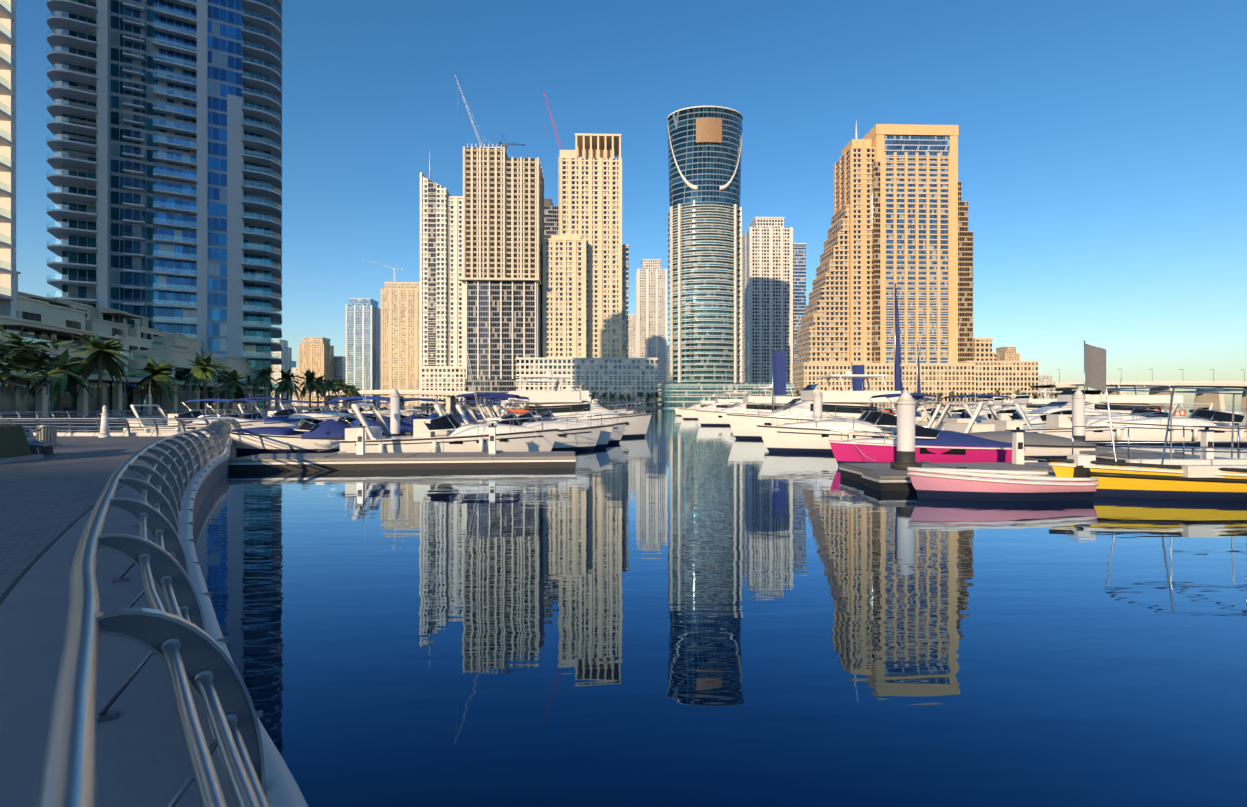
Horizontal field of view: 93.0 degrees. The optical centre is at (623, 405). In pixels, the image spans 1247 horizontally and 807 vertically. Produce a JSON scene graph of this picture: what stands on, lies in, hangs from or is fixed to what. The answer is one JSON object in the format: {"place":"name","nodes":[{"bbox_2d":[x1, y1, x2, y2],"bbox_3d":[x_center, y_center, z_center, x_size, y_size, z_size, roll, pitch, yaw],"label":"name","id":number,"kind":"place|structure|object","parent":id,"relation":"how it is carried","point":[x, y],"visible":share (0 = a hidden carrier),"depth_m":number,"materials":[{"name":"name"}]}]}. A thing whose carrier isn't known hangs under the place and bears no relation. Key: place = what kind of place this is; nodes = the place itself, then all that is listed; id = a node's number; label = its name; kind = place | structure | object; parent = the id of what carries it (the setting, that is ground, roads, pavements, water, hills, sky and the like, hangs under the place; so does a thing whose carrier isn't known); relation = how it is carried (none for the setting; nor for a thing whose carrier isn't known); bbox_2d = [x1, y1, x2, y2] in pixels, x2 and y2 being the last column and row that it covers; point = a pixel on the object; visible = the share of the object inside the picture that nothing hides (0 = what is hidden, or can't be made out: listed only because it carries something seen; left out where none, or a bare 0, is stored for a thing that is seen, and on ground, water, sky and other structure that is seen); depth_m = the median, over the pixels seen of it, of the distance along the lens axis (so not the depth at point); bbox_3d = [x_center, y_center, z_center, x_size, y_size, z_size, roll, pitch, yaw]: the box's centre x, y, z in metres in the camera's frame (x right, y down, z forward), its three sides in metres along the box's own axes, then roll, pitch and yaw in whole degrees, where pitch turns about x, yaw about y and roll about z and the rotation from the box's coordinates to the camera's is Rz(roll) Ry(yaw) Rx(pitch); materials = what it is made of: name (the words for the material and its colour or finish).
{"place":"outdoors","nodes":[
{"label":"outdoors","id":0,"kind":"place"},
{"bbox_2d":[0,328,76,386],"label":"palm tree","id":1,"kind":"object","parent":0,"point":[23,358],"visible":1,"depth_m":15.01,"materials":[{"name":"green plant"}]},
{"bbox_2d":[0,406,347,602],"bbox_3d":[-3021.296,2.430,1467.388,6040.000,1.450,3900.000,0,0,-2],"label":"promenade","id":2,"kind":"structure","parent":0,"point":[46,500],"depth_m":12.53,"materials":[{"name":"concrete"}]},
{"bbox_2d":[0,0,15,317],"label":"tower","id":3,"kind":"structure","parent":2,"relation":"on","point":[7,157],"depth_m":86.84,"materials":[{"name":"beige concrete"}]},
{"bbox_2d":[0,423,42,463],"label":"planter","id":4,"kind":"object","parent":2,"relation":"on","point":[14,445],"visible":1,"depth_m":17.97,"materials":[{"name":"green plant"}]},
{"bbox_2d":[24,428,59,454],"bbox_3d":[-19.721,1.245,19.799,0.800,0.920,1.800,0,0,-30],"label":"bench","id":5,"kind":"object","parent":2,"relation":"on","point":[43,448],"visible":0.44,"depth_m":20.15,"materials":[{"name":"metal"}]},
{"bbox_2d":[35,425,57,448],"bbox_3d":[-22.610,1.240,23.177,0.640,0.930,0.640,0,0,-2],"label":"litter bin","id":6,"kind":"object","parent":2,"relation":"on","point":[49,432],"visible":0.81,"depth_m":23.01,"materials":[{"name":"metal"}]},
{"bbox_2d":[0,271,279,417],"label":"podium terraces","id":7,"kind":"object","parent":2,"relation":"on","point":[41,319],"visible":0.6,"depth_m":105.27,"materials":[{"name":"beige concrete"}]},
{"bbox_2d":[0,432,307,806],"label":"quay kerb","id":8,"kind":"structure","parent":2,"relation":"on","point":[142,758],"depth_m":3.56,"materials":[{"name":"concrete"}]},
{"bbox_2d":[98,405,110,437],"bbox_3d":[-27.331,0.855,31.150,0.520,1.700,0.507,0,0,-2],"label":"bollard","id":9,"kind":"object","parent":8,"relation":"on","point":[104,430],"visible":1,"depth_m":31.04,"materials":[{"name":"metal"}]},
{"bbox_2d":[0,418,269,806],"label":"quay railing","id":10,"kind":"object","parent":8,"relation":"on","point":[186,647],"visible":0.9,"depth_m":2.15,"materials":[{"name":"metal"}]},
{"bbox_2d":[0,382,314,416],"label":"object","id":11,"kind":"object","parent":2,"relation":"on","point":[155,390],"visible":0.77,"depth_m":91.87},
{"bbox_2d":[47,0,281,411],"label":"tower","id":12,"kind":"structure","parent":2,"relation":"on","point":[165,129],"depth_m":138.09,"materials":[{"name":"teal glass"}]},
{"bbox_2d":[0,408,347,421],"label":"quay kerb","id":13,"kind":"structure","parent":2,"relation":"on","point":[108,417],"depth_m":73.01,"materials":[{"name":"concrete"}]},
{"bbox_2d":[0,406,359,419],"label":"quay railing","id":14,"kind":"object","parent":13,"relation":"on","point":[110,414],"visible":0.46,"depth_m":75.50,"materials":[{"name":"metal"}]},
{"bbox_2d":[0,333,360,417],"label":"palms","id":15,"kind":"object","parent":2,"relation":"on","point":[204,370],"visible":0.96,"depth_m":95.79,"materials":[{"name":"plant"}]},
{"bbox_2d":[16,0,1246,404],"label":"sky","id":16,"kind":"structure","parent":0,"point":[1102,144],"materials":[{"name":"blue"}]},
{"bbox_2d":[23,405,1246,806],"bbox_3d":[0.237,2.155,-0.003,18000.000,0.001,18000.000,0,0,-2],"label":"water","id":17,"kind":"structure","parent":0,"point":[669,609],"depth_m":5.55,"materials":[{"name":"blue liquid"}]},
{"bbox_2d":[122,399,264,432],"bbox_3d":[-27.663,0.461,38.243,8.793,4.089,2.870,0,0,-2],"label":"cruiser","id":18,"kind":"object","parent":17,"relation":"on","point":[246,423],"visible":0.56,"depth_m":37.42,"materials":[{"name":"white plastic"}]},
{"bbox_2d":[182,399,283,426],"bbox_3d":[-28.555,1.027,43.263,7.566,2.956,2.488,0,0,3],"label":"boat","id":19,"kind":"object","parent":17,"relation":"on","point":[271,423],"visible":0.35,"depth_m":42.78,"materials":[{"name":"blue"}]},
{"bbox_2d":[213,399,300,426],"bbox_3d":[-29.697,1.027,47.751,7.037,2.956,2.309,0,0,-5],"label":"boat","id":20,"kind":"object","parent":17,"relation":"on","point":[290,421],"visible":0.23,"depth_m":47.48,"materials":[{"name":"blue"}]},
{"bbox_2d":[238,397,347,421],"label":"cruiser","id":21,"kind":"object","parent":17,"relation":"on","point":[289,413],"visible":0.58,"depth_m":52.10,"materials":[{"name":"white plastic"}]},
{"bbox_2d":[228,418,386,452],"bbox_3d":[-14.402,1.542,27.207,7.182,1.926,2.358,0,0,-4],"label":"bowrider","id":22,"kind":"object","parent":17,"relation":"on","point":[318,435],"visible":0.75,"depth_m":26.34,"materials":[{"name":"white plastic"}]},
{"bbox_2d":[268,400,349,416],"bbox_3d":[-30.853,1.027,58.045,8.732,2.956,2.884,0,0,3],"label":"boat","id":23,"kind":"object","parent":17,"relation":"on","point":[288,401],"visible":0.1,"depth_m":57.36,"materials":[{"name":"blue"}]},
{"bbox_2d":[281,373,356,417],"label":"cruiser","id":24,"kind":"object","parent":17,"relation":"on","point":[335,413],"visible":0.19,"depth_m":62.26,"materials":[{"name":"white plastic"}]},
{"bbox_2d":[307,401,363,418],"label":"boat","id":25,"kind":"object","parent":17,"relation":"on","point":[329,407],"visible":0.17,"depth_m":67.82,"materials":[{"name":"blue"}]},
{"bbox_2d":[318,401,373,415],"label":"boat","id":26,"kind":"object","parent":17,"relation":"on","point":[347,411],"visible":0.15,"depth_m":73.19,"materials":[{"name":"blue"}]},
{"bbox_2d":[284,396,412,435],"bbox_3d":[-14.364,1.027,30.654,6.992,2.956,2.293,0,0,1],"label":"boat","id":27,"kind":"object","parent":17,"relation":"on","point":[352,422],"visible":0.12,"depth_m":30.12,"materials":[{"name":"plastic"}]},
{"bbox_2d":[329,405,389,416],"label":"cruiser","id":28,"kind":"object","parent":17,"relation":"on","point":[382,413],"visible":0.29,"depth_m":78.74,"materials":[{"name":"white plastic"}]},
{"bbox_2d":[351,401,403,414],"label":"cruiser","id":29,"kind":"object","parent":17,"relation":"on","point":[385,410],"visible":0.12,"depth_m":89.89,"materials":[{"name":"white plastic"}]},
{"bbox_2d":[362,407,412,415],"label":"cruiser","id":30,"kind":"object","parent":17,"relation":"on","point":[406,413],"visible":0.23,"depth_m":95.47,"materials":[{"name":"white plastic"}]},
{"bbox_2d":[363,415,412,431],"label":"boat","id":31,"kind":"object","parent":17,"relation":"on","point":[406,426],"visible":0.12,"depth_m":33.80,"materials":[{"name":"blue fabric"}]},
{"bbox_2d":[311,379,473,407],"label":"bridge","id":32,"kind":"structure","parent":17,"relation":"in","point":[450,399],"depth_m":376.99,"materials":[{"name":"concrete"}]},
{"bbox_2d":[390,388,399,435],"bbox_3d":[-10.086,1.195,26.123,0.720,3.920,0.720,0,0,-2],"label":"pile","id":33,"kind":"object","parent":17,"relation":"in","point":[394,412],"visible":0.65,"depth_m":25.97,"materials":[{"name":"paint"}]},
{"bbox_2d":[229,450,575,471],"bbox_3d":[-7.338,1.995,20.797,11.278,0.620,2.300,0,0,-6],"label":"pontoon","id":34,"kind":"object","parent":17,"relation":"on","point":[344,460],"visible":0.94,"depth_m":19.82,"materials":[{"name":"concrete"}]},
{"bbox_2d":[356,423,365,454],"bbox_3d":[-9.346,1.205,21.041,0.260,1.100,0.220,0,0,-2],"label":"pedestal","id":35,"kind":"object","parent":34,"relation":"on","point":[360,448],"visible":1,"depth_m":20.95,"materials":[{"name":"white plastic"}]},
{"bbox_2d":[488,423,496,453],"bbox_3d":[-4.756,1.205,21.468,0.260,1.100,0.220,0,0,-2],"label":"pedestal","id":36,"kind":"object","parent":34,"relation":"on","point":[492,438],"visible":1,"depth_m":21.38,"materials":[{"name":"white plastic"}]},
{"bbox_2d":[382,403,423,415],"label":"boat","id":37,"kind":"object","parent":17,"relation":"on","point":[415,413],"visible":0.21,"depth_m":108.77,"materials":[{"name":"blue"}]},
{"bbox_2d":[385,398,446,424],"bbox_3d":[-14.633,1.027,38.436,7.273,2.956,2.389,0,0,1],"label":"boat","id":38,"kind":"object","parent":17,"relation":"on","point":[407,419],"visible":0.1,"depth_m":37.76,"materials":[{"name":"blue fabric"}]},
{"bbox_2d":[417,413,460,422],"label":"boat","id":39,"kind":"object","parent":17,"relation":"on","point":[426,416],"visible":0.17,"depth_m":42.04,"materials":[{"name":"blue fabric"}]},
{"bbox_2d":[333,366,558,452],"bbox_3d":[-7.134,0.457,23.994,8.983,4.097,2.928,0,0,-7],"label":"cruiser","id":40,"kind":"object","parent":17,"relation":"on","point":[471,437],"visible":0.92,"depth_m":23.07,"materials":[{"name":"white plastic"}]},
{"bbox_2d":[431,412,473,422],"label":"boat","id":41,"kind":"object","parent":17,"relation":"on","point":[460,420],"visible":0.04,"depth_m":46.26,"materials":[{"name":"blue fabric"}]},
{"bbox_2d":[450,412,482,420],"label":"boat","id":42,"kind":"object","parent":17,"relation":"on","point":[468,417],"visible":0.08,"depth_m":50.38,"materials":[{"name":"blue fabric"}]},
{"bbox_2d":[454,400,493,418],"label":"boat","id":43,"kind":"object","parent":17,"relation":"on","point":[479,416],"visible":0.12,"depth_m":54.15,"materials":[{"name":"blue fabric"}]},
{"bbox_2d":[493,398,533,415],"bbox_3d":[-5.833,0.485,40.378,7.617,4.040,2.507,0,0,2],"label":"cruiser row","id":44,"kind":"object","parent":17,"relation":"on","point":[496,406],"visible":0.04,"depth_m":39.75,"materials":[{"name":"white plastic"}]},
{"bbox_2d":[434,323,602,450],"bbox_3d":[-5.226,-0.502,27.230,8.771,6.015,2.863,0,0,-16],"label":"cruiser","id":45,"kind":"object","parent":17,"relation":"on","point":[573,437],"visible":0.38,"depth_m":27.23,"materials":[{"name":"white plastic"}]},
{"bbox_2d":[448,392,613,448],"bbox_3d":[-4.796,0.463,29.366,8.684,4.084,2.836,0,0,-3],"label":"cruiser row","id":46,"kind":"object","parent":17,"relation":"on","point":[604,436],"visible":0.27,"depth_m":29.16,"materials":[{"name":"white plastic"}]},
{"bbox_2d":[477,396,597,420],"bbox_3d":[-5.433,0.472,35.587,8.253,4.066,2.703,0,0,2],"label":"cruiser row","id":47,"kind":"object","parent":17,"relation":"on","point":[496,397],"visible":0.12,"depth_m":35.01,"materials":[{"name":"white plastic"}]},
{"bbox_2d":[476,396,626,443],"bbox_3d":[-4.139,0.452,31.857,9.195,4.106,2.994,0,0,-20],"label":"cruiser","id":48,"kind":"object","parent":17,"relation":"on","point":[617,432],"visible":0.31,"depth_m":32.42,"materials":[{"name":"white plastic"}]},
{"bbox_2d":[499,368,644,414],"bbox_3d":[-4.387,-0.735,45.257,12.093,6.480,3.481,0,0,0],"label":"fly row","id":49,"kind":"object","parent":17,"relation":"on","point":[541,380],"visible":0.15,"depth_m":44.14,"materials":[{"name":"white plastic"}]},
{"bbox_2d":[504,372,651,437],"bbox_3d":[-3.437,-0.735,38.868,11.084,6.480,3.198,0,0,-14],"label":"flybridge yacht","id":50,"kind":"object","parent":17,"relation":"in","point":[572,403],"visible":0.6,"depth_m":37.91,"materials":[{"name":"white plastic"}]},
{"bbox_2d":[553,387,633,413],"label":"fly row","id":51,"kind":"object","parent":17,"relation":"on","point":[590,397],"visible":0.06,"depth_m":69.51,"materials":[{"name":"white plastic"}]},
{"bbox_2d":[320,429,1053,470],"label":"mooring lines","id":52,"kind":"object","parent":17,"relation":"on","point":[854,444],"visible":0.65,"depth_m":19.84,"materials":[{"name":"fabric"}]},
{"bbox_2d":[674,394,723,415],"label":"yacht","id":53,"kind":"object","parent":17,"relation":"on","point":[697,406],"visible":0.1,"depth_m":119.36,"materials":[{"name":"white plastic"}]},
{"bbox_2d":[679,391,749,418],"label":"flybridge yacht","id":54,"kind":"object","parent":17,"relation":"on","point":[692,414],"visible":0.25,"depth_m":89.11,"materials":[{"name":"white plastic"}]},
{"bbox_2d":[695,384,801,425],"bbox_3d":[13.868,-0.735,62.511,12.573,6.480,3.615,0,0,0],"label":"flybridge yacht","id":55,"kind":"object","parent":17,"relation":"on","point":[711,418],"visible":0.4,"depth_m":61.38,"materials":[{"name":"white plastic"}]},
{"bbox_2d":[726,371,900,438],"bbox_3d":[12.706,-0.735,37.809,12.263,6.480,3.528,0,0,-1],"label":"flybridge yacht","id":56,"kind":"object","parent":17,"relation":"on","point":[843,404],"visible":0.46,"depth_m":36.67,"materials":[{"name":"white plastic"}]},
{"bbox_2d":[772,348,785,411],"bbox_3d":[12.368,-1.355,47.349,1.260,6.420,0.400,0,0,-2],"label":"banner","id":57,"kind":"object","parent":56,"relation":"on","point":[778,372],"visible":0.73,"depth_m":47.35,"materials":[{"name":"blue fabric"}]},
{"bbox_2d":[813,389,822,420],"bbox_3d":[10.280,1.145,31.286,0.760,4.020,0.760,0,0,-2],"label":"pile","id":58,"kind":"object","parent":17,"relation":"in","point":[817,403],"visible":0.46,"depth_m":31.11,"materials":[{"name":"paint"}]},
{"bbox_2d":[787,393,945,429],"bbox_3d":[13.466,0.454,32.424,9.095,4.101,2.963,0,0,-2],"label":"cruiser","id":59,"kind":"object","parent":17,"relation":"on","point":[931,423],"visible":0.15,"depth_m":31.85,"materials":[{"name":"white plastic"}]},
{"bbox_2d":[757,325,994,452],"bbox_3d":[11.739,-0.523,27.323,11.192,6.056,3.251,0,0,-1],"label":"cruiser","id":60,"kind":"object","parent":17,"relation":"on","point":[809,437],"visible":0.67,"depth_m":26.56,"materials":[{"name":"white plastic"}]},
{"bbox_2d":[862,471,916,490],"bbox_3d":[7.619,2.027,15.304,2.500,0.555,1.045,0,0,-2],"label":"pontoon","id":61,"kind":"object","parent":17,"relation":"on","point":[889,480],"visible":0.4,"depth_m":14.79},
{"bbox_2d":[863,283,945,412],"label":"sailboat","id":62,"kind":"object","parent":17,"relation":"on","point":[898,384],"visible":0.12,"depth_m":66.80,"materials":[{"name":"blue metal"}]},
{"bbox_2d":[890,390,921,470],"bbox_3d":[7.744,1.370,16.210,0.780,3.570,0.780,0,0,-2],"label":"pile","id":63,"kind":"object","parent":17,"relation":"in","point":[905,402],"visible":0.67,"depth_m":16.02,"materials":[{"name":"paint"}]},
{"bbox_2d":[892,341,949,413],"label":"sailboat","id":64,"kind":"object","parent":17,"relation":"on","point":[918,381],"visible":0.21,"depth_m":141.93,"materials":[{"name":"silver metal"}]},
{"bbox_2d":[828,424,1037,465],"bbox_3d":[10.629,1.558,20.892,6.875,1.894,2.254,0,0,-3],"label":"boat","id":65,"kind":"object","parent":17,"relation":"on","point":[932,445],"visible":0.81,"depth_m":20.08,"materials":[{"name":"pink plastic"}]},
{"bbox_2d":[878,386,989,420],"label":"cruiser","id":66,"kind":"object","parent":17,"relation":"on","point":[920,413],"visible":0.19,"depth_m":49.92,"materials":[{"name":"white plastic"}]},
{"bbox_2d":[839,461,1055,482],"bbox_3d":[23.215,1.995,17.738,33.380,0.620,2.100,0,0,-3],"label":"pontoon","id":67,"kind":"object","parent":17,"relation":"on","point":[851,471],"visible":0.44,"depth_m":16.89,"materials":[{"name":"concrete"}]},
{"bbox_2d":[1011,427,1024,463],"bbox_3d":[11.757,1.205,17.621,0.260,1.100,0.220,0,0,-2],"label":"pedestal","id":68,"kind":"object","parent":67,"relation":"on","point":[1018,448],"visible":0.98,"depth_m":17.53,"materials":[{"name":"white plastic"}]},
{"bbox_2d":[915,406,1018,422],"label":"cruiser","id":69,"kind":"object","parent":17,"relation":"on","point":[960,413],"visible":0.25,"depth_m":43.80,"materials":[{"name":"white plastic"}]},
{"bbox_2d":[961,397,1008,408],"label":"yacht","id":70,"kind":"object","parent":17,"relation":"on","point":[985,402],"visible":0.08,"depth_m":143.80,"materials":[{"name":"white plastic"}]},
{"bbox_2d":[966,394,1031,413],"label":"yacht","id":71,"kind":"object","parent":17,"relation":"on","point":[997,400],"visible":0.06,"depth_m":113.00,"materials":[{"name":"white plastic"}]},
{"bbox_2d":[907,454,1098,500],"bbox_3d":[8.778,1.840,13.790,4.425,1.330,1.458,0,0,-4],"label":"boat","id":72,"kind":"object","parent":17,"relation":"on","point":[960,484],"visible":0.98,"depth_m":13.32,"materials":[{"name":"plastic"}]},
{"bbox_2d":[937,389,1085,425],"bbox_3d":[25.600,0.431,39.168,10.202,4.148,3.251,0,0,-1],"label":"cruiser","id":73,"kind":"object","parent":17,"relation":"on","point":[1013,414],"visible":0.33,"depth_m":38.26,"materials":[{"name":"white plastic"}]},
{"bbox_2d":[975,390,1062,414],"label":"yacht","id":74,"kind":"object","parent":17,"relation":"on","point":[1028,401],"visible":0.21,"depth_m":82.29,"materials":[{"name":"white plastic"}]},
{"bbox_2d":[965,431,1096,460],"bbox_3d":[15.218,1.770,23.619,5.952,1.470,2.094,0,0,-2],"label":"tarped boat","id":75,"kind":"object","parent":17,"relation":"on","point":[1043,446],"visible":0.48,"depth_m":22.79,"materials":[{"name":"fabric"}]},
{"bbox_2d":[981,396,1158,443],"bbox_3d":[25.398,0.429,33.754,10.312,4.152,3.251,0,0,0],"label":"cruiser","id":76,"kind":"object","parent":17,"relation":"on","point":[1058,423],"visible":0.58,"depth_m":32.63,"materials":[{"name":"white plastic"}]},
{"bbox_2d":[1071,389,1085,441],"bbox_3d":[18.869,1.245,24.519,0.760,3.820,0.760,0,0,-2],"label":"pile","id":77,"kind":"object","parent":17,"relation":"in","point":[1078,397],"visible":0.62,"depth_m":24.35,"materials":[{"name":"paint"}]},
{"bbox_2d":[1012,381,1158,414],"bbox_3d":[41.137,-0.735,53.142,14.986,6.480,4.290,0,0,-1],"label":"yacht","id":78,"kind":"object","parent":17,"relation":"on","point":[1064,399],"visible":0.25,"depth_m":52.62,"materials":[{"name":"white plastic"}]},
{"bbox_2d":[1018,360,1185,417],"bbox_3d":[42.317,-0.735,53.176,17.444,6.480,4.978,0,0,-3],"label":"yacht","id":79,"kind":"object","parent":17,"relation":"on","point":[1121,402],"visible":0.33,"depth_m":51.47,"materials":[{"name":"white plastic"}]},
{"bbox_2d":[1084,341,1105,394],"bbox_3d":[40.675,-1.855,51.130,2.060,7.420,0.400,0,0,-2],"label":"banner","id":80,"kind":"object","parent":79,"relation":"on","point":[1094,367],"visible":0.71,"depth_m":51.14,"materials":[{"name":"grey fabric"}]},
{"bbox_2d":[1028,369,1246,408],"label":"bridge","id":81,"kind":"structure","parent":17,"relation":"in","point":[1217,400],"depth_m":344.68,"materials":[{"name":"concrete"}]},
{"bbox_2d":[1048,386,1246,500],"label":"yellow boat","id":82,"kind":"object","parent":17,"relation":"on","point":[1201,479],"visible":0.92,"depth_m":13.54,"materials":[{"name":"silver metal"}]},
{"bbox_2d":[1085,398,1213,419],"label":"cruiser","id":83,"kind":"object","parent":17,"relation":"on","point":[1144,412],"visible":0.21,"depth_m":42.38,"materials":[{"name":"white plastic"}]},
{"bbox_2d":[1079,446,1234,458],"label":"pontoon","id":84,"kind":"object","parent":17,"relation":"on","point":[1101,452],"depth_m":21.36,"materials":[{"name":"concrete"}]},
{"bbox_2d":[1199,427,1214,458],"bbox_3d":[17.749,1.205,17.986,0.260,1.100,0.220,0,0,-2],"label":"pedestal","id":85,"kind":"object","parent":84,"relation":"on","point":[1206,436],"visible":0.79,"depth_m":17.90,"materials":[{"name":"white plastic"}]},
{"bbox_2d":[1100,409,1246,444],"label":"cruiser","id":86,"kind":"object","parent":17,"relation":"on","point":[1200,417],"visible":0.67,"depth_m":32.05,"materials":[{"name":"white plastic"}]},
{"bbox_2d":[1162,404,1246,423],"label":"cruiser","id":87,"kind":"object","parent":17,"relation":"on","point":[1206,408],"visible":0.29,"depth_m":69.34,"materials":[{"name":"white plastic"}]},
{"bbox_2d":[383,406,953,407],"bbox_3d":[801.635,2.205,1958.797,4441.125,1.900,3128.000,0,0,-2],"label":"shore land","id":88,"kind":"structure","parent":0,"point":[614,407],"depth_m":382.79,"materials":[{"name":"concrete"}]},
{"bbox_2d":[420,156,465,406],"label":"skyscraper","id":89,"kind":"structure","parent":88,"relation":"on","point":[442,310],"depth_m":426.44,"materials":[{"name":"white concrete"}]},
{"bbox_2d":[544,199,558,237],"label":"skyscraper","id":90,"kind":"structure","parent":88,"relation":"on","point":[551,219],"depth_m":518.45,"materials":[{"name":"grey concrete"}]},
{"bbox_2d":[455,75,657,407],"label":"skyscraper","id":91,"kind":"structure","parent":88,"relation":"on","point":[501,279],"depth_m":398.25,"materials":[{"name":"beige concrete"}]},
{"bbox_2d":[543,92,628,357],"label":"beige tower","id":92,"kind":"structure","parent":88,"relation":"on","point":[585,282],"depth_m":419.12,"materials":[{"name":"beige concrete"}]},
{"bbox_2d":[636,259,666,384],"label":"slim tower","id":93,"kind":"structure","parent":88,"relation":"on","point":[651,308],"depth_m":801.25,"materials":[{"name":"white concrete"}]},
{"bbox_2d":[273,259,1055,405],"bbox_3d":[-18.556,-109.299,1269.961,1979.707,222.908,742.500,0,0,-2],"label":"buildings","id":94,"kind":"structure","parent":88,"relation":"on","point":[383,344],"depth_m":988.08,"materials":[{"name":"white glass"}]},
{"bbox_2d":[657,106,796,407],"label":"skyscraper","id":95,"kind":"structure","parent":88,"relation":"on","point":[705,251],"depth_m":383.92,"materials":[{"name":"teal glass"}]},
{"bbox_2d":[742,217,806,382],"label":"white tower","id":96,"kind":"structure","parent":88,"relation":"on","point":[774,274],"depth_m":604.33,"materials":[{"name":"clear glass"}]},
{"bbox_2d":[509,389,1054,406],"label":"palms","id":97,"kind":"object","parent":88,"relation":"on","point":[640,394],"visible":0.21,"depth_m":377.56,"materials":[{"name":"plant"}]},
{"bbox_2d":[851,362,863,390],"bbox_3d":[18.344,-0.755,46.513,1.160,5.220,0.400,0,0,-2],"label":"banner","id":98,"kind":"object","parent":88,"relation":"on","point":[857,382],"visible":0.58,"depth_m":46.54,"materials":[{"name":"blue fabric"}]},
{"bbox_2d":[792,120,1038,406],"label":"skyscraper","id":99,"kind":"structure","parent":88,"relation":"on","point":[899,217],"depth_m":405.55,"materials":[{"name":"beige concrete"}]},
{"bbox_2d":[1072,426,1246,458],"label":"railing","id":100,"kind":"object","parent":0,"point":[1184,442],"visible":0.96,"depth_m":18.25,"materials":[{"name":"metal"}]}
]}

